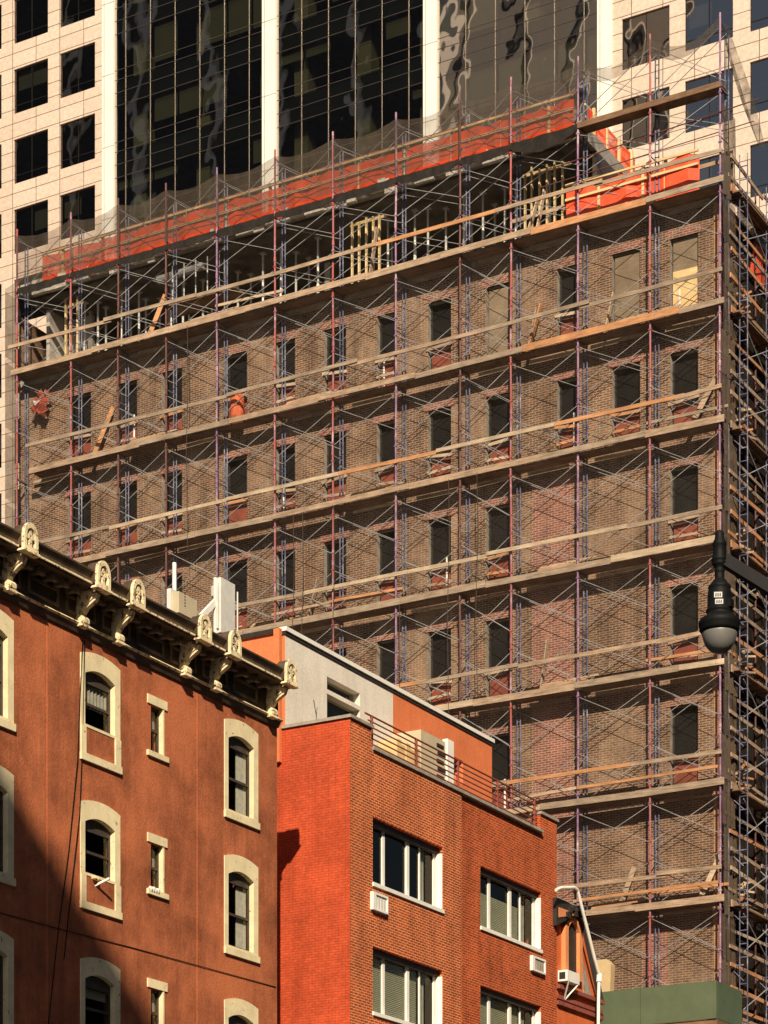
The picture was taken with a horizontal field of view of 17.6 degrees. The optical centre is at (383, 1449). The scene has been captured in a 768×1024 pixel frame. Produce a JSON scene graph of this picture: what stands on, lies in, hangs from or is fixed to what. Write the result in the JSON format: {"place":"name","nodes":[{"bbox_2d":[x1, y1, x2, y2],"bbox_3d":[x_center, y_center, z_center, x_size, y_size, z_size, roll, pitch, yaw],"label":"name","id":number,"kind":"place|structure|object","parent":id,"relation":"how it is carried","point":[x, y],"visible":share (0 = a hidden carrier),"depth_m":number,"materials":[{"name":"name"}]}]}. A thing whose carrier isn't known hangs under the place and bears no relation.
{"place":"outdoors","nodes":[
{"label":"outdoors","id":0,"kind":"place"},
{"bbox_2d":[63,296,83,354],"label":"stud wall","id":1,"kind":"structure","parent":0,"point":[73,304],"depth_m":90.81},
{"bbox_2d":[350,214,386,283],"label":"stud wall","id":2,"kind":"structure","parent":0,"point":[360,223],"depth_m":84.61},
{"bbox_2d":[0,0,767,527],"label":"office tower","id":3,"kind":"structure","parent":0,"point":[130,104],"depth_m":123.46,"materials":[{"name":"beige stone"}]},
{"bbox_2d":[15,274,45,322],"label":"window","id":4,"kind":"structure","parent":3,"relation":"in","point":[21,303],"depth_m":131.39,"materials":[{"name":"black glass"}]},
{"bbox_2d":[15,200,47,253],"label":"window","id":5,"kind":"structure","parent":3,"relation":"in","point":[31,222],"depth_m":131.16,"materials":[{"name":"black glass"}]},
{"bbox_2d":[15,130,47,183],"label":"window","id":6,"kind":"structure","parent":3,"relation":"in","point":[31,152],"depth_m":131.19,"materials":[{"name":"black glass"}]},
{"bbox_2d":[15,59,47,113],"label":"window","id":7,"kind":"structure","parent":3,"relation":"in","point":[31,82],"depth_m":131.19,"materials":[{"name":"black glass"}]},
{"bbox_2d":[15,0,47,43],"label":"window","id":8,"kind":"structure","parent":3,"relation":"in","point":[31,16],"depth_m":131.22,"materials":[{"name":"black glass"}]},
{"bbox_2d":[61,186,94,239],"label":"window","id":9,"kind":"structure","parent":3,"relation":"in","point":[81,203],"depth_m":129.60,"materials":[{"name":"black glass"}]},
{"bbox_2d":[61,114,94,168],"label":"window","id":10,"kind":"structure","parent":3,"relation":"in","point":[78,136],"depth_m":129.63,"materials":[{"name":"black glass"}]},
{"bbox_2d":[61,43,94,97],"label":"window","id":11,"kind":"structure","parent":3,"relation":"in","point":[78,65],"depth_m":129.63,"materials":[{"name":"black glass"}]},
{"bbox_2d":[61,0,94,26],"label":"window","id":12,"kind":"structure","parent":3,"relation":"in","point":[72,11],"depth_m":129.73,"materials":[{"name":"black glass"}]},
{"bbox_2d":[623,88,668,149],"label":"window","id":13,"kind":"structure","parent":3,"relation":"in","point":[634,131],"depth_m":113.68,"materials":[{"name":"grey glass"}]},
{"bbox_2d":[623,6,668,69],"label":"window","id":14,"kind":"structure","parent":3,"relation":"in","point":[637,29],"depth_m":113.65,"materials":[{"name":"grey glass"}]},
{"bbox_2d":[686,69,732,132],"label":"window","id":15,"kind":"structure","parent":3,"relation":"in","point":[691,108],"depth_m":112.11,"materials":[{"name":"blue glass"}]},
{"bbox_2d":[686,0,732,49],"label":"window","id":16,"kind":"structure","parent":3,"relation":"in","point":[701,15],"depth_m":112.13,"materials":[{"name":"blue glass"}]},
{"bbox_2d":[699,153,731,198],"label":"window","id":17,"kind":"structure","parent":3,"relation":"in","point":[710,172],"depth_m":112.05,"materials":[{"name":"blue glass"}]},
{"bbox_2d":[751,142,767,197],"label":"window","id":18,"kind":"structure","parent":3,"relation":"in","point":[759,153],"depth_m":110.88,"materials":[{"name":"blue glass"}]},
{"bbox_2d":[751,58,767,113],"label":"window","id":19,"kind":"structure","parent":3,"relation":"in","point":[759,69],"depth_m":110.88,"materials":[{"name":"blue glass"}]},
{"bbox_2d":[751,0,767,30],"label":"window","id":20,"kind":"structure","parent":3,"relation":"in","point":[759,8],"depth_m":110.88,"materials":[{"name":"blue glass"}]},
{"bbox_2d":[378,738,419,768],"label":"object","id":21,"kind":"object","parent":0,"point":[398,749],"visible":0.21,"depth_m":67.95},
{"bbox_2d":[240,626,558,1023],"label":"red brick building","id":22,"kind":"structure","parent":0,"point":[359,817],"depth_m":66.33,"materials":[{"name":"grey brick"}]},
{"bbox_2d":[370,891,387,914],"bbox_3d":[-0.121,-14.261,64.540,0.100,0.467,0.786,0,0,30],"label":"air vent","id":23,"kind":"object","parent":22,"relation":"attached to","point":[378,902],"visible":1,"depth_m":64.46,"materials":[{"name":"metal"}]},
{"bbox_2d":[372,948,442,1023],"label":"window","id":24,"kind":"structure","parent":22,"relation":"in","point":[408,966],"depth_m":66.26,"materials":[{"name":"white paint"}]},
{"bbox_2d":[372,820,444,913],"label":"window","id":25,"kind":"structure","parent":22,"relation":"in","point":[437,859],"depth_m":66.71,"materials":[{"name":"white paint"}]},
{"bbox_2d":[393,730,453,783],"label":"cooling unit","id":26,"kind":"object","parent":22,"relation":"on","point":[446,746],"visible":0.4,"depth_m":69.50,"materials":[{"name":"beige metal"}]},
{"bbox_2d":[364,712,537,825],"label":"railing","id":27,"kind":"object","parent":22,"relation":"on","point":[458,776],"visible":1,"depth_m":68.44,"materials":[{"name":"metal"}]},
{"bbox_2d":[480,987,540,1023],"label":"window","id":28,"kind":"structure","parent":22,"relation":"in","point":[496,998],"depth_m":71.52,"materials":[{"name":"white paint"}]},
{"bbox_2d":[480,868,542,953],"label":"window","id":29,"kind":"structure","parent":22,"relation":"in","point":[509,921],"depth_m":71.73,"materials":[{"name":"white paint"}]},
{"bbox_2d":[530,955,545,974],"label":"air conditioner","id":30,"kind":"object","parent":22,"relation":"attached to","point":[538,965],"visible":1,"depth_m":72.72,"materials":[{"name":"white paint"}]},
{"bbox_2d":[506,897,604,1023],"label":"orange house","id":31,"kind":"structure","parent":22,"relation":"attached to","point":[578,1005],"depth_m":75.04,"materials":[{"name":"brown paint"}]},
{"bbox_2d":[558,969,579,999],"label":"air conditioner","id":32,"kind":"object","parent":31,"relation":"on","point":[567,977],"visible":1,"depth_m":74.29,"materials":[{"name":"white paint"}]},
{"bbox_2d":[561,917,582,982],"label":"window","id":33,"kind":"structure","parent":31,"relation":"in","point":[571,932],"depth_m":75.06,"materials":[{"name":"orange wood"}]},
{"bbox_2d":[555,886,601,1023],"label":"drain pipe","id":34,"kind":"object","parent":31,"relation":"attached to","point":[599,974],"visible":1,"depth_m":75.26,"materials":[{"name":"metal"}]},
{"bbox_2d":[523,160,569,228],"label":"stud wall","id":35,"kind":"structure","parent":0,"point":[532,174],"depth_m":81.20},
{"label":"ground","id":36,"kind":"structure","parent":0,"visible":0},
{"bbox_2d":[0,522,298,1023],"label":"tenement building","id":37,"kind":"structure","parent":36,"relation":"on","point":[180,721],"depth_m":54.97,"materials":[{"name":"red paint"}]},
{"bbox_2d":[0,931,13,1023],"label":"window","id":38,"kind":"structure","parent":37,"relation":"in","point":[6,942],"depth_m":51.24,"materials":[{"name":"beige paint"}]},
{"bbox_2d":[0,610,15,731],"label":"window","id":39,"kind":"structure","parent":37,"relation":"in","point":[6,623],"depth_m":51.23,"materials":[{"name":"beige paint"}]},
{"bbox_2d":[0,766,15,886],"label":"window","id":40,"kind":"structure","parent":37,"relation":"in","point":[6,778],"depth_m":51.23,"materials":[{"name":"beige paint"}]},
{"bbox_2d":[48,640,82,1023],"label":"cable","id":41,"kind":"object","parent":37,"relation":"attached to","point":[70,834],"visible":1,"depth_m":53.05,"materials":[{"name":"rubber"}]},
{"bbox_2d":[63,640,84,959],"bbox_3d":[-6.650,-13.986,53.176,0.043,7.040,0.732,0,0,30],"label":"cable","id":42,"kind":"object","parent":37,"relation":"attached to","point":[79,815],"visible":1,"depth_m":53.27,"materials":[{"name":"rubber"}]},
{"bbox_2d":[80,957,119,1023],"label":"window","id":43,"kind":"structure","parent":37,"relation":"in","point":[97,974],"depth_m":54.14,"materials":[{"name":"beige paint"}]},
{"bbox_2d":[80,652,122,774],"bbox_3d":[-6.254,-16.120,54.058,0.260,2.420,1.486,0,0,30],"label":"window","id":44,"kind":"structure","parent":37,"relation":"in","point":[100,748],"depth_m":54.14,"materials":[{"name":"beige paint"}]},
{"bbox_2d":[80,800,122,919],"bbox_3d":[-6.237,-12.910,54.049,0.220,2.420,1.486,0,0,30],"label":"window","id":45,"kind":"structure","parent":37,"relation":"in","point":[104,899],"depth_m":54.10,"materials":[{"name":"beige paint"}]},
{"bbox_2d":[0,912,274,986],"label":"cable","id":46,"kind":"object","parent":37,"relation":"attached to","point":[134,948],"visible":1,"depth_m":55.03,"materials":[{"name":"black paint"}]},
{"bbox_2d":[146,693,168,762],"bbox_3d":[-5.195,-16.290,55.921,0.270,1.380,0.804,0,0,30],"label":"window","id":47,"kind":"structure","parent":37,"relation":"in","point":[158,754],"depth_m":56.08,"materials":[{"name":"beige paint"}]},
{"bbox_2d":[146,832,168,899],"bbox_3d":[-5.195,-13.180,55.921,0.270,1.380,0.804,0,0,30],"label":"window","id":48,"kind":"structure","parent":37,"relation":"in","point":[160,841],"depth_m":56.08,"materials":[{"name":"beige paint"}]},
{"bbox_2d":[147,978,167,1023],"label":"window","id":49,"kind":"structure","parent":37,"relation":"in","point":[152,983],"depth_m":56.08,"materials":[{"name":"beige paint"}]},
{"bbox_2d":[167,562,196,618],"bbox_3d":[-4.871,-19.793,59.354,0.403,2.985,0.826,0,0,30],"label":"radio unit","id":50,"kind":"object","parent":37,"relation":"on","point":[182,604],"visible":0.73,"depth_m":59.14,"materials":[{"name":"white paint"}]},
{"bbox_2d":[199,577,237,634],"bbox_3d":[-4.063,-19.805,60.628,0.360,3.009,1.679,0,0,30],"label":"cell antenna","id":51,"kind":"object","parent":37,"relation":"on","point":[221,604],"visible":0.84,"depth_m":60.51,"materials":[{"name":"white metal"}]},
{"bbox_2d":[224,998,257,1023],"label":"window","id":52,"kind":"structure","parent":37,"relation":"in","point":[236,1011],"depth_m":58.87,"materials":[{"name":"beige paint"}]},
{"bbox_2d":[224,719,259,829],"bbox_3d":[-3.461,-16.120,58.943,0.260,2.420,1.498,0,0,30],"label":"window","id":53,"kind":"structure","parent":37,"relation":"in","point":[246,750],"depth_m":59.18,"materials":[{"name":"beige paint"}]},
{"bbox_2d":[224,855,259,963],"bbox_3d":[-3.461,-12.910,58.943,0.260,2.420,1.498,0,0,30],"label":"window","id":54,"kind":"structure","parent":37,"relation":"in","point":[238,870],"depth_m":59.18,"materials":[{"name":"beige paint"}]},
{"bbox_2d":[18,121,736,990],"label":"brick building","id":55,"kind":"structure","parent":36,"relation":"on","point":[620,269],"depth_m":82.06,"materials":[{"name":"brown brick"}]},
{"bbox_2d":[64,384,93,457],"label":"window","id":56,"kind":"structure","parent":55,"relation":"in","point":[86,409],"depth_m":90.28,"materials":[{"name":"glass"}]},
{"bbox_2d":[64,484,93,558],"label":"window","id":57,"kind":"structure","parent":55,"relation":"in","point":[86,511],"depth_m":90.28,"materials":[{"name":"glass"}]},
{"bbox_2d":[114,372,139,445],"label":"window","id":58,"kind":"structure","parent":55,"relation":"in","point":[133,396],"depth_m":89.25,"materials":[{"name":"glass"}]},
{"bbox_2d":[114,473,139,546],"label":"window","id":59,"kind":"structure","parent":55,"relation":"in","point":[132,489],"depth_m":89.25,"materials":[{"name":"glass"}]},
{"bbox_2d":[158,360,184,439],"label":"window","id":60,"kind":"structure","parent":55,"relation":"in","point":[161,369],"depth_m":88.25,"materials":[{"name":"glass"}]},
{"bbox_2d":[158,462,184,536],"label":"window","id":61,"kind":"structure","parent":55,"relation":"in","point":[180,466],"depth_m":88.25,"materials":[{"name":"glass"}]},
{"bbox_2d":[158,565,184,591],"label":"window","id":62,"kind":"structure","parent":55,"relation":"in","point":[180,569],"depth_m":88.23,"materials":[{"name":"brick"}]},
{"bbox_2d":[167,253,248,316],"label":"metal frame","id":63,"kind":"object","parent":55,"relation":"attached to","point":[204,300],"visible":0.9,"depth_m":88.03,"materials":[{"name":"metal"}]},
{"bbox_2d":[221,343,250,424],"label":"window","id":64,"kind":"structure","parent":55,"relation":"in","point":[237,373],"depth_m":86.95,"materials":[{"name":"glass"}]},
{"bbox_2d":[221,447,250,523],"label":"window","id":65,"kind":"structure","parent":55,"relation":"in","point":[237,481],"depth_m":86.93,"materials":[{"name":"glass"}]},
{"bbox_2d":[221,551,250,629],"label":"window","id":66,"kind":"structure","parent":55,"relation":"in","point":[240,579],"depth_m":86.90,"materials":[{"name":"glass"}]},
{"bbox_2d":[272,330,298,412],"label":"window","id":67,"kind":"structure","parent":55,"relation":"in","point":[290,357],"depth_m":85.89,"materials":[{"name":"glass"}]},
{"bbox_2d":[272,435,298,518],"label":"window","id":68,"kind":"structure","parent":55,"relation":"in","point":[290,464],"depth_m":85.87,"materials":[{"name":"glass"}]},
{"bbox_2d":[272,541,298,618],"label":"window","id":69,"kind":"structure","parent":55,"relation":"in","point":[290,561],"depth_m":85.91,"materials":[{"name":"glass"}]},
{"bbox_2d":[320,316,349,400],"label":"window","id":70,"kind":"structure","parent":55,"relation":"in","point":[328,325],"depth_m":84.91,"materials":[{"name":"glass"}]},
{"bbox_2d":[320,423,349,507],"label":"window","id":71,"kind":"structure","parent":55,"relation":"in","point":[328,431],"depth_m":84.91,"materials":[{"name":"glass"}]},
{"bbox_2d":[320,530,349,611],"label":"window","id":72,"kind":"structure","parent":55,"relation":"in","point":[325,538],"depth_m":84.95,"materials":[{"name":"glass"}]},
{"bbox_2d":[373,304,397,387],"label":"window","id":73,"kind":"structure","parent":55,"relation":"in","point":[386,325],"depth_m":83.90,"materials":[{"name":"glass"}]},
{"bbox_2d":[373,411,397,495],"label":"window","id":74,"kind":"structure","parent":55,"relation":"in","point":[386,433],"depth_m":83.92,"materials":[{"name":"glass"}]},
{"bbox_2d":[373,520,397,600],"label":"window","id":75,"kind":"structure","parent":55,"relation":"in","point":[386,545],"depth_m":83.94,"materials":[{"name":"glass"}]},
{"bbox_2d":[373,631,397,683],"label":"window","id":76,"kind":"structure","parent":55,"relation":"in","point":[386,657],"depth_m":83.96,"materials":[{"name":"glass"}]},
{"bbox_2d":[424,289,454,368],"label":"window","id":77,"kind":"structure","parent":55,"relation":"in","point":[441,313],"depth_m":82.90,"materials":[{"name":"glass"}]},
{"bbox_2d":[424,398,454,484],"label":"window","id":78,"kind":"structure","parent":55,"relation":"in","point":[440,422],"depth_m":82.90,"materials":[{"name":"glass"}]},
{"bbox_2d":[424,507,454,594],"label":"window","id":79,"kind":"structure","parent":55,"relation":"in","point":[439,530],"depth_m":82.92,"materials":[{"name":"glass"}]},
{"bbox_2d":[424,620,454,705],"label":"window","id":80,"kind":"structure","parent":55,"relation":"in","point":[440,661],"depth_m":82.92,"materials":[{"name":"glass"}]},
{"bbox_2d":[482,273,512,360],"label":"window","id":81,"kind":"structure","parent":55,"relation":"in","point":[499,298],"depth_m":81.68,"materials":[{"name":"wood"}]},
{"bbox_2d":[482,384,512,471],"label":"window","id":82,"kind":"structure","parent":55,"relation":"in","point":[498,408],"depth_m":81.82,"materials":[{"name":"glass"}]},
{"bbox_2d":[482,495,512,580],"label":"window","id":83,"kind":"structure","parent":55,"relation":"in","point":[498,520],"depth_m":81.82,"materials":[{"name":"glass"}]},
{"bbox_2d":[482,609,512,696],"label":"window","id":84,"kind":"structure","parent":55,"relation":"in","point":[498,635],"depth_m":81.82,"materials":[{"name":"glass"}]},
{"bbox_2d":[482,725,512,809],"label":"window","id":85,"kind":"structure","parent":55,"relation":"in","point":[500,750],"depth_m":81.82,"materials":[{"name":"glass"}]},
{"bbox_2d":[553,255,581,342],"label":"window","id":86,"kind":"structure","parent":55,"relation":"in","point":[568,285],"depth_m":80.55,"materials":[{"name":"glass"}]},
{"bbox_2d":[553,367,581,456],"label":"window","id":87,"kind":"structure","parent":55,"relation":"in","point":[568,393],"depth_m":80.55,"materials":[{"name":"glass"}]},
{"bbox_2d":[584,103,634,172],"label":"safety barrier","id":88,"kind":"object","parent":55,"relation":"on","point":[621,154],"visible":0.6,"depth_m":82.51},
{"bbox_2d":[607,239,643,329],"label":"window","id":89,"kind":"structure","parent":55,"relation":"in","point":[627,268],"depth_m":79.40,"materials":[{"name":"wood"}]},
{"bbox_2d":[607,352,643,444],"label":"window","id":90,"kind":"structure","parent":55,"relation":"in","point":[627,381],"depth_m":79.51,"materials":[{"name":"glass"}]},
{"bbox_2d":[665,223,701,307],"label":"window","id":91,"kind":"structure","parent":55,"relation":"in","point":[684,252],"depth_m":78.40,"materials":[{"name":"wood"}]},
{"bbox_2d":[665,339,701,424],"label":"window","id":92,"kind":"structure","parent":55,"relation":"in","point":[685,370],"depth_m":78.53,"materials":[{"name":"glass"}]},
{"bbox_2d":[665,454,701,550],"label":"window","id":93,"kind":"structure","parent":55,"relation":"in","point":[685,486],"depth_m":78.53,"materials":[{"name":"glass"}]},
{"bbox_2d":[665,573,701,665],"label":"window","id":94,"kind":"structure","parent":55,"relation":"in","point":[685,605],"depth_m":78.53,"materials":[{"name":"glass"}]},
{"bbox_2d":[665,694,701,784],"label":"window","id":95,"kind":"structure","parent":55,"relation":"in","point":[684,725],"depth_m":78.55,"materials":[{"name":"glass"}]},
{"bbox_2d":[750,241,765,291],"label":"orange sheet","id":96,"kind":"object","parent":55,"relation":"hanging from","point":[760,276],"visible":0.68,"depth_m":80.27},
{"bbox_2d":[8,12,758,1023],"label":"scaffold","id":97,"kind":"object","parent":36,"relation":"on","point":[428,266],"visible":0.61,"depth_m":81.27,"materials":[{"name":"purple metal"}]},
{"bbox_2d":[5,294,18,524],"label":"debris net","id":98,"kind":"object","parent":97,"relation":"attached to","point":[10,335],"visible":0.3,"depth_m":91.07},
{"bbox_2d":[31,389,50,416],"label":"hanging cloth","id":99,"kind":"object","parent":97,"relation":"hanging from","point":[39,407],"visible":1,"depth_m":90.48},
{"bbox_2d":[230,393,243,423],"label":"orange bag","id":100,"kind":"object","parent":97,"relation":"on","point":[237,409],"visible":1,"depth_m":86.08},
{"bbox_2d":[16,68,572,279],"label":"debris net","id":101,"kind":"object","parent":97,"relation":"attached to","point":[378,141],"visible":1,"depth_m":85.37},
{"bbox_2d":[16,124,576,293],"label":"tarpaulin","id":102,"kind":"object","parent":97,"relation":"attached to","point":[541,142],"visible":1,"depth_m":83.96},
{"bbox_2d":[42,93,573,282],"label":"safety barrier","id":103,"kind":"object","parent":97,"relation":"on","point":[532,128],"visible":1,"depth_m":84.79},
{"bbox_2d":[565,148,698,217],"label":"safety barrier","id":104,"kind":"object","parent":97,"relation":"on","point":[678,175],"visible":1,"depth_m":79.00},
{"bbox_2d":[593,22,718,80],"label":"debris net","id":105,"kind":"object","parent":97,"relation":"attached to","point":[680,50],"visible":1,"depth_m":77.63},
{"bbox_2d":[721,104,737,985],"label":"debris net","id":106,"kind":"object","parent":97,"relation":"attached to","point":[728,523],"visible":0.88,"depth_m":77.39,"materials":[{"name":"brown"}]},
{"bbox_2d":[723,22,762,144],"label":"debris net","id":107,"kind":"object","parent":97,"relation":"hanging from","point":[745,91],"visible":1,"depth_m":77.08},
{"bbox_2d":[698,530,767,653],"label":"street lamp","id":108,"kind":"object","parent":36,"relation":"on","point":[719,623],"visible":1,"depth_m":21.93,"materials":[{"name":"metal"}]},
{"bbox_2d":[726,153,767,1023],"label":"scaffold","id":109,"kind":"object","parent":36,"relation":"on","point":[751,212],"visible":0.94,"depth_m":78.68,"materials":[{"name":"metal"}]},
{"bbox_2d":[735,407,755,440],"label":"timber pile","id":110,"kind":"object","parent":109,"relation":"on","point":[743,428],"visible":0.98,"depth_m":78.02,"materials":[{"name":"brown wood"}]},
{"bbox_2d":[737,208,767,1023],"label":"debris net","id":111,"kind":"object","parent":109,"relation":"hanging from","point":[761,668],"depth_m":79.89,"materials":[{"name":"fabric"}]},
{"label":"pavement","id":112,"kind":"structure","parent":0,"visible":0},
{"bbox_2d":[600,980,741,1023],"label":"sidewalk shed","id":113,"kind":"structure","parent":112,"relation":"on","point":[714,1002],"depth_m":76.38,"materials":[{"name":"green paint"}]},
{"bbox_2d":[597,959,614,991],"bbox_3d":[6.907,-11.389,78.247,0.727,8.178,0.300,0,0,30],"label":"plywood board","id":114,"kind":"object","parent":113,"relation":"on","point":[606,968],"visible":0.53,"depth_m":78.05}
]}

